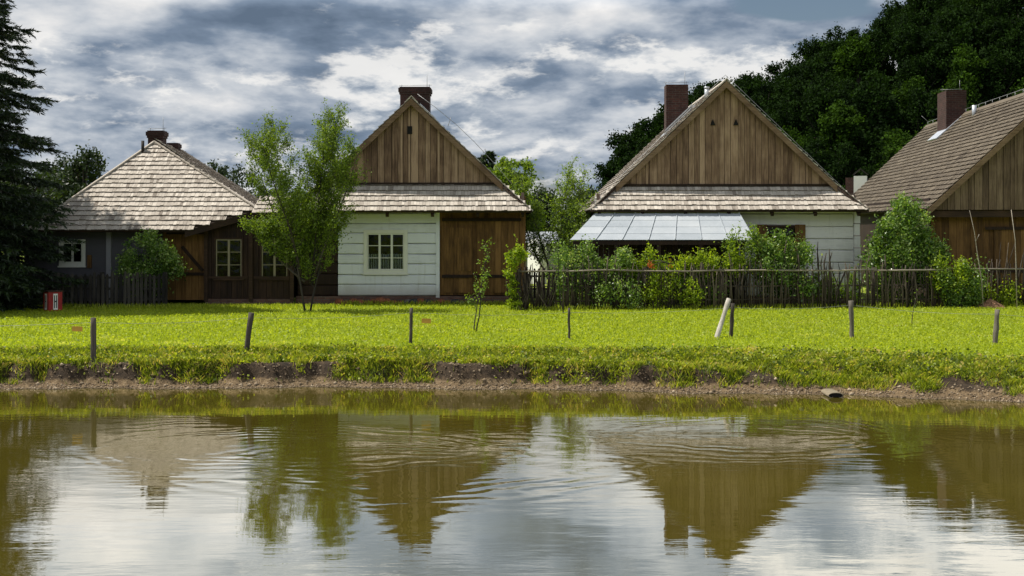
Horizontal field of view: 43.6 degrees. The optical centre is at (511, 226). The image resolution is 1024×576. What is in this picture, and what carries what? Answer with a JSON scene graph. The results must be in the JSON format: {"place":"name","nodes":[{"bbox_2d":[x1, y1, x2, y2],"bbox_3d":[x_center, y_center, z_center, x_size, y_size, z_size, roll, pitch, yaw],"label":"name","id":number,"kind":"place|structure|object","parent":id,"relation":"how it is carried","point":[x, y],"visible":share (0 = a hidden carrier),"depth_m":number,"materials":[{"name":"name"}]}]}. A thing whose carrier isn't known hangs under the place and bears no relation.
{"place":"outdoors","nodes":[
{"label":"outdoors","id":0,"kind":"place"},
{"bbox_2d":[0,0,906,226],"label":"sky","id":1,"kind":"structure","parent":0,"point":[546,81],"materials":[{"name":"grey"}]},
{"bbox_2d":[0,387,1023,575],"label":"water","id":2,"kind":"structure","parent":0,"point":[321,481],"depth_m":15.73,"materials":[{"name":"liquid"}]},
{"bbox_2d":[0,227,1023,402],"bbox_3d":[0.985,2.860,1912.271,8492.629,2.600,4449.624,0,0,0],"label":"ground","id":3,"kind":"structure","parent":0,"point":[255,369],"depth_m":25.19,"materials":[{"name":"green plant"}]},
{"bbox_2d":[2,153,70,258],"bbox_3d":[-24.348,-0.543,62.477,6.395,6.425,5.147,0,0,0],"label":"broadleaf tree","id":4,"kind":"object","parent":3,"relation":"on","point":[53,193],"visible":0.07,"depth_m":61.99,"materials":[{"name":"green plant"}]},
{"bbox_2d":[0,0,96,312],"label":"spruce tree","id":5,"kind":"object","parent":3,"relation":"on","point":[17,238],"visible":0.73,"depth_m":39.61,"materials":[{"name":"green plant"}]},
{"bbox_2d":[43,290,62,310],"bbox_3d":[-13.776,2.268,38.400,0.470,0.685,0.430,0,0,-43],"label":"hydrant box","id":6,"kind":"object","parent":3,"relation":"on","point":[52,299],"visible":0.77,"depth_m":38.25,"materials":[{"name":"metal"}]},
{"bbox_2d":[27,154,92,201],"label":"broadleaf tree","id":7,"kind":"object","parent":3,"relation":"on","point":[62,165],"visible":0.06,"depth_m":79.94,"materials":[{"name":"green plant"}]},
{"bbox_2d":[35,143,108,203],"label":"broadleaf tree","id":8,"kind":"object","parent":3,"relation":"on","point":[77,167],"visible":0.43,"depth_m":73.53,"materials":[{"name":"green plant"}]},
{"bbox_2d":[90,317,95,362],"bbox_3d":[-8.371,2.346,25.602,0.117,1.047,0.124,0,0,0],"label":"fence post","id":9,"kind":"object","parent":3,"relation":"on","point":[93,336],"visible":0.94,"depth_m":25.55,"materials":[{"name":"grey wood"}]},
{"bbox_2d":[14,305,1023,325],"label":"fence wire","id":10,"kind":"object","parent":9,"relation":"attached to","point":[521,314],"visible":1,"depth_m":27.82,"materials":[{"name":"grey metal"}]},
{"bbox_2d":[35,271,167,306],"bbox_3d":[-12.919,2.029,40.295,4.110,1.262,0.190,0,0,0],"label":"picket fence","id":11,"kind":"object","parent":3,"relation":"on","point":[101,288],"visible":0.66,"depth_m":40.20,"materials":[{"name":"brown wood"}]},
{"bbox_2d":[111,226,192,305],"bbox_3d":[-11.509,1.275,40.782,2.546,2.590,1.718,0,0,0],"label":"bush","id":12,"kind":"object","parent":3,"relation":"on","point":[169,257],"visible":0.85,"depth_m":40.63,"materials":[{"name":"green plant"}]},
{"bbox_2d":[24,128,297,304],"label":"timber house","id":13,"kind":"structure","parent":3,"relation":"on","point":[191,207],"depth_m":42.00,"materials":[{"name":"brown wood"}]},
{"bbox_2d":[58,239,85,266],"bbox_3d":[-14.424,0.881,42.005,0.926,0.923,0.150,0,0,0],"label":"window","id":14,"kind":"structure","parent":13,"relation":"in","point":[83,246],"depth_m":41.96,"materials":[{"name":"white paint"}]},
{"bbox_2d":[213,238,243,279],"bbox_3d":[-9.266,1.065,41.885,1.005,1.395,0.150,0,0,0],"label":"window","id":15,"kind":"structure","parent":13,"relation":"in","point":[215,239],"depth_m":41.85,"materials":[{"name":"beige paint"}]},
{"bbox_2d":[259,239,289,279],"bbox_3d":[-7.770,1.065,41.885,1.005,1.395,0.150,0,0,0],"label":"window","id":16,"kind":"structure","parent":13,"relation":"in","point":[261,247],"depth_m":41.86,"materials":[{"name":"beige paint"}]},
{"bbox_2d":[223,164,263,195],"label":"broadleaf tree","id":17,"kind":"object","parent":3,"relation":"on","point":[233,177],"visible":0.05,"depth_m":83.83,"materials":[{"name":"green plant"}]},
{"bbox_2d":[244,312,253,350],"bbox_3d":[-5.411,2.255,26.300,0.238,0.975,0.127,0,0,0],"label":"fence post","id":18,"kind":"object","parent":3,"relation":"on","point":[249,328],"visible":0.79,"depth_m":26.25,"materials":[{"name":"grey wood"}]},
{"bbox_2d":[235,97,371,311],"bbox_3d":[-6.366,-0.632,38.479,3.825,6.595,3.125,0,0,-26],"label":"young tree","id":19,"kind":"object","parent":3,"relation":"on","point":[312,235],"visible":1,"depth_m":38.15,"materials":[{"name":"green plant"}]},
{"bbox_2d":[292,85,532,303],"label":"timber house","id":20,"kind":"structure","parent":3,"relation":"on","point":[435,199],"depth_m":42.08,"materials":[{"name":"white wood"}]},
{"bbox_2d":[362,230,408,274],"bbox_3d":[-4.155,0.850,42.120,1.510,1.480,0.180,0,0,0],"label":"window","id":21,"kind":"structure","parent":20,"relation":"in","point":[377,269],"depth_m":42.10,"materials":[{"name":"white paint"}]},
{"bbox_2d":[442,225,471,293],"bbox_3d":[-1.800,1.085,42.081,1.000,2.250,0.089,0,0,0],"label":"barn door","id":22,"kind":"structure","parent":20,"relation":"in","point":[456,242],"depth_m":42.08,"materials":[{"name":"brown wood"}]},
{"bbox_2d":[477,221,519,292],"bbox_3d":[-0.450,0.995,42.096,1.394,2.370,0.056,0,0,0],"label":"barn door","id":23,"kind":"structure","parent":20,"relation":"in","point":[501,233],"depth_m":42.08,"materials":[{"name":"brown wood"}]},
{"bbox_2d":[465,238,494,331],"bbox_3d":[-0.728,1.453,31.137,0.775,2.421,0.496,0,0,-35],"label":"sapling","id":24,"kind":"object","parent":3,"relation":"on","point":[482,278],"visible":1,"depth_m":31.07,"materials":[{"name":"green plant"}]},
{"bbox_2d":[477,149,496,169],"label":"broadleaf tree","id":25,"kind":"object","parent":3,"relation":"on","point":[486,155],"visible":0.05,"depth_m":79.68,"materials":[{"name":"green plant"}]},
{"bbox_2d":[0,361,1022,402],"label":"shore pebbles","id":26,"kind":"object","parent":3,"relation":"on","point":[502,387],"visible":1,"depth_m":24.86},
{"bbox_2d":[0,303,1023,363],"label":"lawn grass","id":27,"kind":"structure","parent":3,"relation":"on","point":[232,320],"depth_m":32.15,"materials":[{"name":"green plant"}]},
{"bbox_2d":[0,339,1023,395],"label":"bank grass","id":28,"kind":"structure","parent":3,"relation":"on","point":[858,377],"depth_m":25.23,"materials":[{"name":"green plant"}]},
{"bbox_2d":[502,234,530,309],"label":"climbing plant","id":29,"kind":"object","parent":3,"relation":"on","point":[520,252],"visible":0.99,"depth_m":38.68,"materials":[{"name":"green plant"}]},
{"bbox_2d":[486,156,551,231],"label":"broadleaf tree","id":30,"kind":"object","parent":3,"relation":"on","point":[526,165],"visible":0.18,"depth_m":65.72,"materials":[{"name":"green plant"}]},
{"bbox_2d":[506,261,567,310],"bbox_3d":[0.756,1.727,38.873,1.918,1.867,0.399,0,0,-4],"label":"brushwood fence","id":31,"kind":"object","parent":3,"relation":"on","point":[527,282],"visible":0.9,"depth_m":38.89,"materials":[{"name":"wood"}]},
{"bbox_2d":[503,152,597,296],"bbox_3d":[1.586,-0.021,45.738,4.210,5.411,2.902,0,0,0],"label":"willow tree","id":32,"kind":"object","parent":3,"relation":"on","point":[535,214],"visible":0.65,"depth_m":45.66,"materials":[{"name":"green plant"}]},
{"bbox_2d":[528,183,579,253],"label":"broadleaf tree","id":33,"kind":"object","parent":3,"relation":"on","point":[544,203],"visible":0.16,"depth_m":79.32,"materials":[{"name":"green plant"}]},
{"bbox_2d":[551,239,568,313],"bbox_3d":[1.385,1.464,37.520,0.550,2.397,0.538,0,0,0],"label":"sapling","id":34,"kind":"object","parent":3,"relation":"on","point":[558,269],"visible":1,"depth_m":37.52,"materials":[{"name":"green plant"}]},
{"bbox_2d":[545,234,602,306],"bbox_3d":[1.929,1.394,39.368,1.869,2.342,1.294,0,0,-10],"label":"bush","id":35,"kind":"object","parent":3,"relation":"on","point":[582,257],"visible":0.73,"depth_m":39.28,"materials":[{"name":"green plant"}]},
{"bbox_2d":[557,185,599,260],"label":"broadleaf tree","id":36,"kind":"object","parent":3,"relation":"on","point":[589,193],"visible":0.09,"depth_m":85.09,"materials":[{"name":"green plant"}]},
{"bbox_2d":[579,245,637,306],"bbox_3d":[2.996,1.584,39.550,1.910,2.041,1.322,0,0,0],"label":"bush","id":37,"kind":"object","parent":3,"relation":"on","point":[623,256],"visible":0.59,"depth_m":39.40,"materials":[{"name":"green plant"}]},
{"bbox_2d":[590,275,648,310],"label":"climbing plant","id":38,"kind":"object","parent":3,"relation":"on","point":[602,290],"visible":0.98,"depth_m":38.91,"materials":[{"name":"green plant"}]},
{"bbox_2d":[620,240,681,306],"bbox_3d":[4.195,1.499,39.626,2.143,2.186,1.213,0,0,0],"label":"bush","id":39,"kind":"object","parent":3,"relation":"on","point":[644,264],"visible":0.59,"depth_m":39.49,"materials":[{"name":"green plant"}]},
{"bbox_2d":[635,265,706,309],"bbox_3d":[4.888,1.892,39.222,2.247,1.421,0.897,0,0,0],"label":"climbing plant","id":40,"kind":"object","parent":3,"relation":"on","point":[694,295],"visible":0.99,"depth_m":39.18,"materials":[{"name":"green plant"}]},
{"bbox_2d":[647,249,696,304],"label":"bush","id":41,"kind":"object","parent":3,"relation":"on","point":[680,263],"visible":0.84,"depth_m":39.69,"materials":[{"name":"green plant"}]},
{"bbox_2d":[669,267,729,307],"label":"climbing plant","id":42,"kind":"object","parent":3,"relation":"on","point":[682,282],"visible":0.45,"depth_m":39.69,"materials":[{"name":"green plant"}]},
{"bbox_2d":[682,247,721,278],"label":"bush","id":43,"kind":"object","parent":3,"relation":"on","point":[699,257],"visible":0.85,"depth_m":39.76,"materials":[{"name":"green plant"}]},
{"bbox_2d":[570,76,869,305],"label":"timber house","id":44,"kind":"structure","parent":3,"relation":"on","point":[716,164],"depth_m":42.22,"materials":[{"name":"brown wood"}]},
{"bbox_2d":[757,225,805,263],"bbox_3d":[8.877,0.585,42.285,1.605,1.290,0.185,0,0,1],"label":"window","id":45,"kind":"structure","parent":44,"relation":"in","point":[798,228],"depth_m":42.21,"materials":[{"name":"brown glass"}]},
{"bbox_2d":[714,298,730,339],"bbox_3d":[4.758,2.189,29.105,0.119,1.105,0.690,0,0,45],"label":"leaning pole","id":46,"kind":"object","parent":3,"relation":"on","point":[722,319],"visible":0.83,"depth_m":29.11,"materials":[{"name":"white wood"}]},
{"bbox_2d":[700,241,754,288],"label":"bush","id":47,"kind":"object","parent":3,"relation":"on","point":[731,252],"visible":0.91,"depth_m":39.78,"materials":[{"name":"green plant"}]},
{"bbox_2d":[720,221,766,305],"bbox_3d":[7.206,1.194,40.089,1.499,2.736,1.020,0,0,0],"label":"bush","id":48,"kind":"object","parent":3,"relation":"on","point":[755,236],"visible":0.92,"depth_m":39.94,"materials":[{"name":"green plant"}]},
{"bbox_2d":[565,240,950,309],"bbox_3d":[7.695,1.544,39.672,12.231,2.233,0.225,0,0,-6],"label":"brushwood fence","id":49,"kind":"object","parent":3,"relation":"on","point":[884,299],"visible":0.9,"depth_m":39.68,"materials":[{"name":"wood"}]},
{"bbox_2d":[747,225,822,306],"bbox_3d":[8.455,1.232,40.238,2.426,2.746,1.787,0,0,0],"label":"bush","id":50,"kind":"object","parent":3,"relation":"on","point":[771,250],"visible":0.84,"depth_m":39.90,"materials":[{"name":"green plant"}]},
{"bbox_2d":[807,264,866,305],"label":"climbing plant","id":51,"kind":"object","parent":3,"relation":"on","point":[842,283],"visible":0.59,"depth_m":40.24,"materials":[{"name":"green plant"}]},
{"bbox_2d":[857,191,952,303],"bbox_3d":[12.588,0.673,40.940,3.203,3.868,1.984,0,0,0],"label":"bush","id":52,"kind":"object","parent":3,"relation":"on","point":[900,231],"visible":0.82,"depth_m":40.72,"materials":[{"name":"green plant"}]},
{"bbox_2d":[924,250,977,306],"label":"climbing plant","id":53,"kind":"object","parent":3,"relation":"on","point":[957,269],"visible":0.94,"depth_m":40.15,"materials":[{"name":"green plant"}]},
{"bbox_2d":[932,261,994,307],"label":"climbing plant","id":54,"kind":"object","parent":3,"relation":"on","point":[958,297],"visible":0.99,"depth_m":40.04,"materials":[{"name":"green plant"}]},
{"bbox_2d":[952,254,995,306],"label":"climbing plant","id":55,"kind":"object","parent":3,"relation":"on","point":[978,277],"visible":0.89,"depth_m":40.15,"materials":[{"name":"green plant"}]},
{"bbox_2d":[947,243,1023,305],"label":"brushwood fence","id":56,"kind":"object","parent":3,"relation":"on","point":[991,269],"visible":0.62,"depth_m":40.68,"materials":[{"name":"brown wood"}]},
{"bbox_2d":[976,272,1023,305],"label":"climbing plant","id":57,"kind":"object","parent":3,"relation":"on","point":[1006,296],"visible":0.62,"depth_m":40.62,"materials":[{"name":"green plant"}]},
{"bbox_2d":[26,299,1022,310],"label":"edge grass","id":58,"kind":"structure","parent":0,"point":[183,306],"depth_m":39.81,"materials":[{"name":"green plant"}]},
{"bbox_2d":[528,240,546,283],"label":"masonry pillar","id":59,"kind":"structure","parent":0,"point":[530,262],"depth_m":56.90,"materials":[{"name":"paint"}]},
{"bbox_2d":[564,40,1019,247],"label":"hill","id":60,"kind":"structure","parent":0,"point":[867,162],"depth_m":163.10,"materials":[{"name":"green plant"}]},
{"bbox_2d":[590,154,618,183],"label":"hill tree","id":61,"kind":"object","parent":60,"relation":"on","point":[607,173],"visible":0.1,"depth_m":174.40,"materials":[{"name":"green plant"}]},
{"bbox_2d":[603,128,648,168],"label":"hill tree","id":62,"kind":"object","parent":60,"relation":"on","point":[622,144],"visible":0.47,"depth_m":170.26,"materials":[{"name":"green plant"}]},
{"bbox_2d":[635,101,663,151],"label":"hill tree","id":63,"kind":"object","parent":60,"relation":"on","point":[656,123],"visible":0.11,"depth_m":167.41,"materials":[{"name":"green plant"}]},
{"bbox_2d":[690,77,727,102],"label":"hill tree","id":64,"kind":"object","parent":60,"relation":"on","point":[698,90],"visible":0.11,"depth_m":185.13,"materials":[{"name":"green plant"}]},
{"bbox_2d":[733,76,770,107],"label":"hill tree","id":65,"kind":"object","parent":60,"relation":"on","point":[739,84],"visible":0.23,"depth_m":168.87,"materials":[{"name":"green plant"}]},
{"bbox_2d":[740,74,798,122],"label":"hill tree","id":66,"kind":"object","parent":60,"relation":"on","point":[768,103],"visible":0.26,"depth_m":161.67,"materials":[{"name":"green plant"}]},
{"bbox_2d":[761,59,785,94],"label":"hill tree","id":67,"kind":"object","parent":60,"relation":"on","point":[771,69],"visible":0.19,"depth_m":205.36,"materials":[{"name":"green plant"}]},
{"bbox_2d":[770,96,809,150],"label":"hill tree","id":68,"kind":"object","parent":60,"relation":"on","point":[781,119],"visible":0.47,"depth_m":155.54,"materials":[{"name":"green plant"}]},
{"bbox_2d":[779,80,805,127],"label":"hill tree","id":69,"kind":"object","parent":60,"relation":"on","point":[796,92],"visible":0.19,"depth_m":169.50,"materials":[{"name":"green plant"}]},
{"bbox_2d":[773,60,812,107],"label":"hill tree","id":70,"kind":"object","parent":60,"relation":"on","point":[790,71],"visible":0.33,"depth_m":174.62,"materials":[{"name":"green plant"}]},
{"bbox_2d":[778,125,809,153],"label":"hill tree","id":71,"kind":"object","parent":60,"relation":"on","point":[791,132],"visible":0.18,"depth_m":139.27,"materials":[{"name":"green plant"}]},
{"bbox_2d":[786,38,825,87],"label":"hill tree","id":72,"kind":"object","parent":60,"relation":"on","point":[806,49],"visible":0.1,"depth_m":191.83,"materials":[{"name":"green plant"}]},
{"bbox_2d":[794,52,831,92],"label":"hill tree","id":73,"kind":"object","parent":60,"relation":"on","point":[804,72],"visible":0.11,"depth_m":181.77,"materials":[{"name":"green plant"}]},
{"bbox_2d":[798,131,851,178],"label":"hill tree","id":74,"kind":"object","parent":60,"relation":"on","point":[823,159],"visible":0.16,"depth_m":132.31,"materials":[{"name":"green plant"}]},
{"bbox_2d":[797,82,853,152],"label":"hill tree","id":75,"kind":"object","parent":60,"relation":"on","point":[819,101],"visible":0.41,"depth_m":147.31,"materials":[{"name":"green plant"}]},
{"bbox_2d":[803,34,853,93],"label":"hill tree","id":76,"kind":"object","parent":60,"relation":"on","point":[824,62],"visible":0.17,"depth_m":168.58,"materials":[{"name":"green plant"}]},
{"bbox_2d":[815,67,843,94],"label":"hill tree","id":77,"kind":"object","parent":60,"relation":"on","point":[831,81],"visible":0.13,"depth_m":156.45,"materials":[{"name":"green plant"}]},
{"bbox_2d":[809,21,854,59],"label":"hill tree","id":78,"kind":"object","parent":60,"relation":"on","point":[839,34],"visible":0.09,"depth_m":190.92,"materials":[{"name":"green plant"}]},
{"bbox_2d":[805,99,866,168],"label":"hill tree","id":79,"kind":"object","parent":60,"relation":"on","point":[839,124],"visible":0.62,"depth_m":139.38,"materials":[{"name":"green plant"}]},
{"bbox_2d":[824,134,866,187],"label":"hill tree","id":80,"kind":"object","parent":60,"relation":"on","point":[839,173],"visible":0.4,"depth_m":124.53,"materials":[{"name":"green plant"}]},
{"bbox_2d":[833,71,868,152],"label":"hill tree","id":81,"kind":"object","parent":60,"relation":"on","point":[848,85],"visible":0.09,"depth_m":148.24,"materials":[{"name":"green plant"}]},
{"bbox_2d":[828,33,888,126],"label":"hill tree","id":82,"kind":"object","parent":60,"relation":"on","point":[851,64],"visible":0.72,"depth_m":162.36,"materials":[{"name":"green plant"}]},
{"bbox_2d":[860,16,890,59],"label":"hill tree","id":83,"kind":"object","parent":60,"relation":"on","point":[881,24],"visible":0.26,"depth_m":192.42,"materials":[{"name":"green plant"}]},
{"bbox_2d":[848,63,911,165],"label":"hill tree","id":84,"kind":"object","parent":60,"relation":"on","point":[884,113],"visible":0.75,"depth_m":140.16,"materials":[{"name":"green plant"}]},
{"bbox_2d":[861,25,900,92],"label":"hill tree","id":85,"kind":"object","parent":60,"relation":"on","point":[882,66],"visible":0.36,"depth_m":168.38,"materials":[{"name":"green plant"}]},
{"bbox_2d":[869,125,896,175],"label":"hill tree","id":86,"kind":"object","parent":60,"relation":"on","point":[876,156],"visible":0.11,"depth_m":132.57,"materials":[{"name":"green plant"}]},
{"bbox_2d":[881,4,902,64],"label":"hill tree","id":87,"kind":"object","parent":60,"relation":"on","point":[888,15],"visible":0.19,"depth_m":197.05,"materials":[{"name":"green plant"}]},
{"bbox_2d":[876,128,915,169],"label":"hill tree","id":88,"kind":"object","parent":60,"relation":"on","point":[897,142],"visible":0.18,"depth_m":125.09,"materials":[{"name":"green plant"}]},
{"bbox_2d":[883,21,939,82],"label":"hill tree","id":89,"kind":"object","parent":60,"relation":"on","point":[909,38],"visible":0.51,"depth_m":160.96,"materials":[{"name":"green plant"}]},
{"bbox_2d":[891,5,934,40],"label":"hill tree","id":90,"kind":"object","parent":60,"relation":"on","point":[913,18],"visible":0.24,"depth_m":176.31,"materials":[{"name":"green plant"}]},
{"bbox_2d":[892,75,934,123],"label":"hill tree","id":91,"kind":"object","parent":60,"relation":"on","point":[913,83],"visible":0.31,"depth_m":149.22,"materials":[{"name":"green plant"}]},
{"bbox_2d":[889,0,946,34],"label":"hill tree","id":92,"kind":"object","parent":60,"relation":"on","point":[910,6],"visible":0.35,"depth_m":188.34,"materials":[{"name":"green plant"}]},
{"bbox_2d":[891,48,945,95],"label":"hill tree","id":93,"kind":"object","parent":60,"relation":"on","point":[907,69],"visible":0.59,"depth_m":154.66,"materials":[{"name":"green plant"}]},
{"bbox_2d":[896,83,943,138],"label":"hill tree","id":94,"kind":"object","parent":60,"relation":"on","point":[921,104],"visible":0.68,"depth_m":138.77,"materials":[{"name":"green plant"}]},
{"bbox_2d":[920,22,978,88],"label":"hill tree","id":95,"kind":"object","parent":60,"relation":"on","point":[946,42],"visible":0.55,"depth_m":155.27,"materials":[{"name":"green plant"}]},
{"bbox_2d":[927,1,984,54],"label":"hill tree","id":96,"kind":"object","parent":60,"relation":"on","point":[963,11],"visible":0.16,"depth_m":166.27,"materials":[{"name":"green plant"}]},
{"bbox_2d":[934,71,982,107],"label":"hill tree","id":97,"kind":"object","parent":60,"relation":"on","point":[968,87],"visible":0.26,"depth_m":141.21,"materials":[{"name":"green plant"}]},
{"bbox_2d":[929,3,988,91],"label":"hill tree","id":98,"kind":"object","parent":60,"relation":"on","point":[946,19],"visible":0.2,"depth_m":161.06,"materials":[{"name":"green plant"}]},
{"bbox_2d":[933,43,988,98],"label":"hill tree","id":99,"kind":"object","parent":60,"relation":"on","point":[963,58],"visible":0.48,"depth_m":148.33,"materials":[{"name":"green plant"}]},
{"bbox_2d":[970,0,1009,42],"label":"hill tree","id":100,"kind":"object","parent":60,"relation":"on","point":[985,9],"visible":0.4,"depth_m":169.73,"materials":[{"name":"green plant"}]},
{"bbox_2d":[972,47,1023,104],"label":"hill tree","id":101,"kind":"object","parent":60,"relation":"on","point":[994,77],"visible":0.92,"depth_m":148.85,"materials":[{"name":"green plant"}]},
{"bbox_2d":[975,13,1021,56],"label":"hill tree","id":102,"kind":"object","parent":60,"relation":"on","point":[1000,25],"visible":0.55,"depth_m":160.25,"materials":[{"name":"green plant"}]},
{"bbox_2d":[979,24,1023,93],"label":"hill tree","id":103,"kind":"object","parent":60,"relation":"on","point":[1005,44],"visible":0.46,"depth_m":153.69,"materials":[{"name":"green plant"}]},
{"bbox_2d":[988,0,1023,27],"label":"hill tree","id":104,"kind":"object","parent":60,"relation":"on","point":[1010,7],"visible":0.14,"depth_m":175.72,"materials":[{"name":"green plant"}]},
{"bbox_2d":[1009,5,1023,40],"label":"hill tree","id":105,"kind":"object","parent":60,"relation":"on","point":[1019,24],"visible":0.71,"depth_m":161.22,"materials":[{"name":"green plant"}]},
{"bbox_2d":[845,168,867,193],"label":"house","id":106,"kind":"structure","parent":0,"point":[854,184],"depth_m":70.85,"materials":[{"name":"white paint"}]},
{"bbox_2d":[854,80,1023,300],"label":"timber house","id":107,"kind":"structure","parent":0,"point":[954,164],"depth_m":42.17,"materials":[{"name":"brown wood"}]},
{"bbox_2d":[994,230,1023,294],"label":"barn door","id":108,"kind":"structure","parent":107,"relation":"in","point":[1001,237],"depth_m":41.90,"materials":[{"name":"brown wood"}]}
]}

